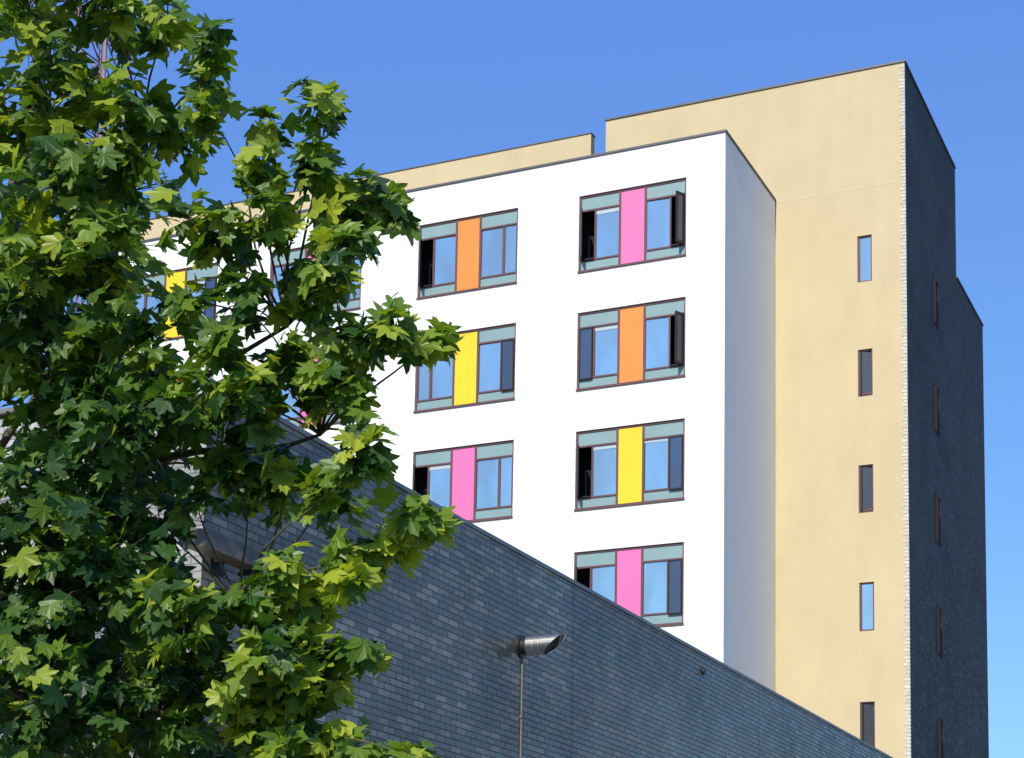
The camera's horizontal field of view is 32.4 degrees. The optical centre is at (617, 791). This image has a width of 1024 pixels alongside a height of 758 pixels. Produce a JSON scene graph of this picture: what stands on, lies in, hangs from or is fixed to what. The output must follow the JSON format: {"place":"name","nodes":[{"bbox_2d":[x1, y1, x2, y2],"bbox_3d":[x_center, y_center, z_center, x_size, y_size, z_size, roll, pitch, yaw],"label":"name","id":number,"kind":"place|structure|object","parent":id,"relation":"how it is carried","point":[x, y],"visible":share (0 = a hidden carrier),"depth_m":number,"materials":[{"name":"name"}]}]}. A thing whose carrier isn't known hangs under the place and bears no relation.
{"place":"outdoors","nodes":[
{"label":"outdoors","id":0,"kind":"place"},
{"bbox_2d":[0,0,1023,757],"label":"sky","id":1,"kind":"structure","parent":0,"point":[425,82],"materials":[{"name":"blue"}]},
{"label":"ground","id":2,"kind":"structure","parent":0,"visible":0},
{"bbox_2d":[75,0,129,309],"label":"tower crane","id":3,"kind":"object","parent":2,"relation":"on","point":[106,40],"visible":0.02,"depth_m":63.93,"materials":[{"name":"red paint"}]},
{"bbox_2d":[0,384,208,757],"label":"front wall","id":4,"kind":"structure","parent":2,"relation":"on","point":[196,571],"depth_m":13.59,"materials":[{"name":"brick"}]},
{"bbox_2d":[0,0,464,757],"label":"plane tree","id":5,"kind":"object","parent":2,"relation":"on","point":[100,408],"visible":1,"depth_m":8.67,"materials":[{"name":"green plant"}]},
{"bbox_2d":[118,132,774,690],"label":"white wall","id":6,"kind":"structure","parent":2,"relation":"on","point":[720,400],"depth_m":40.05,"materials":[{"name":"white paint"}]},
{"bbox_2d":[129,178,941,757],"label":"window frames","id":7,"kind":"structure","parent":6,"relation":"attached to","point":[645,318],"depth_m":40.26,"materials":[{"name":"grey metal"}]},
{"bbox_2d":[164,271,641,503],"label":"yellow panels","id":8,"kind":"object","parent":7,"relation":"attached to","point":[630,467],"visible":0.41,"depth_m":41.00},
{"bbox_2d":[150,206,667,470],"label":"window blinds","id":9,"kind":"object","parent":7,"relation":"attached to","point":[608,327],"depth_m":39.95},
{"bbox_2d":[177,217,642,382],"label":"orange panels","id":10,"kind":"object","parent":7,"relation":"attached to","point":[631,347],"visible":0.3,"depth_m":39.71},
{"bbox_2d":[137,181,684,623],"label":"window spandrels","id":11,"kind":"object","parent":7,"relation":"in","point":[609,436],"depth_m":40.03,"materials":[{"name":"grey metal"}]},
{"bbox_2d":[301,188,644,615],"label":"pink panels","id":12,"kind":"object","parent":7,"relation":"attached to","point":[629,561],"visible":0.38,"depth_m":39.92,"materials":[{"name":"pink plastic"}]},
{"bbox_2d":[135,198,872,629],"bbox_3d":[-2.445,-4.224,41.171,20.444,17.996,5.198,0,-7,3],"label":"window glass","id":13,"kind":"object","parent":7,"relation":"in","point":[603,460],"visible":0.28,"depth_m":40.38,"materials":[{"name":"blue glass"}]},
{"bbox_2d":[204,190,940,757],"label":"casement frames","id":14,"kind":"structure","parent":7,"relation":"attached to","point":[676,360],"depth_m":40.23,"materials":[{"name":"grey metal"}]},
{"bbox_2d":[205,279,680,612],"bbox_3d":[-1.398,-4.244,40.787,18.260,18.026,4.773,1,-7,1],"label":"casement glass","id":15,"kind":"object","parent":14,"relation":"in","point":[675,468],"visible":0.52,"depth_m":39.86,"materials":[{"name":"blue glass"}]},
{"bbox_2d":[414,194,873,746],"bbox_3d":[-3.616,-4.320,40.783,18.787,17.724,3.170,-1,-7,11],"label":"open pane glass","id":16,"kind":"object","parent":7,"relation":"attached to","point":[866,388],"visible":0.57,"depth_m":40.28,"materials":[{"name":"black"}]},
{"bbox_2d":[140,62,910,757],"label":"beige wall","id":17,"kind":"structure","parent":2,"relation":"on","point":[834,432],"depth_m":41.53,"materials":[{"name":"beige paint"}]},
{"bbox_2d":[141,59,983,325],"bbox_3d":[-1.958,-15.524,44.880,24.649,3.090,11.022,1,-7,1],"label":"roof coping","id":18,"kind":"object","parent":17,"relation":"on","point":[645,145],"visible":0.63,"depth_m":42.48,"materials":[{"name":"grey metal"}]},
{"bbox_2d":[776,181,899,202],"bbox_3d":[5.238,-14.322,42.025,3.051,0.024,0.024,-2,-8,22],"label":"render joint","id":19,"kind":"object","parent":17,"relation":"attached to","point":[837,191],"visible":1,"depth_m":42.01,"materials":[{"name":"beige paint"}]},
{"bbox_2d":[194,417,887,757],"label":"side wall","id":20,"kind":"structure","parent":2,"relation":"on","point":[450,625],"depth_m":18.46,"materials":[{"name":"brick"}]},
{"bbox_2d":[178,528,268,576],"bbox_3d":[-3.014,-1.823,13.298,0.400,0.220,0.825,-2,-8,22],"label":"floodlight","id":21,"kind":"object","parent":20,"relation":"attached to","point":[228,551],"visible":0.77,"depth_m":13.20,"materials":[{"name":"metal"}]},
{"bbox_2d":[0,377,892,757],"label":"coping","id":22,"kind":"object","parent":20,"relation":"on","point":[410,491],"visible":0.07,"depth_m":19.81,"materials":[{"name":"metal"}]},
{"bbox_2d":[515,633,565,757],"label":"street lamp","id":23,"kind":"object","parent":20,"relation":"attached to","point":[536,645],"visible":1,"depth_m":18.46,"materials":[{"name":"silver metal"}]},
{"bbox_2d":[701,668,705,674],"bbox_3d":[1.156,-1.621,23.836,0.050,0.089,0.089,-2,-8,22],"label":"vent cap","id":24,"kind":"object","parent":20,"relation":"attached to","point":[703,671],"visible":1,"depth_m":23.81,"materials":[{"name":"black plastic"}]},
{"bbox_2d":[215,197,873,704],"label":"room interiors","id":25,"kind":"object","parent":2,"relation":"on","point":[585,459],"visible":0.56,"depth_m":40.79,"materials":[{"name":"black"}]},
{"bbox_2d":[899,65,910,757],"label":"brick quoin","id":26,"kind":"object","parent":2,"relation":"on","point":[905,401],"visible":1,"depth_m":40.72,"materials":[{"name":"beige brick"}]},
{"bbox_2d":[904,62,988,757],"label":"slate brick wall","id":27,"kind":"structure","parent":2,"relation":"on","point":[949,688],"depth_m":44.23,"materials":[{"name":"grey brick"}]}
]}

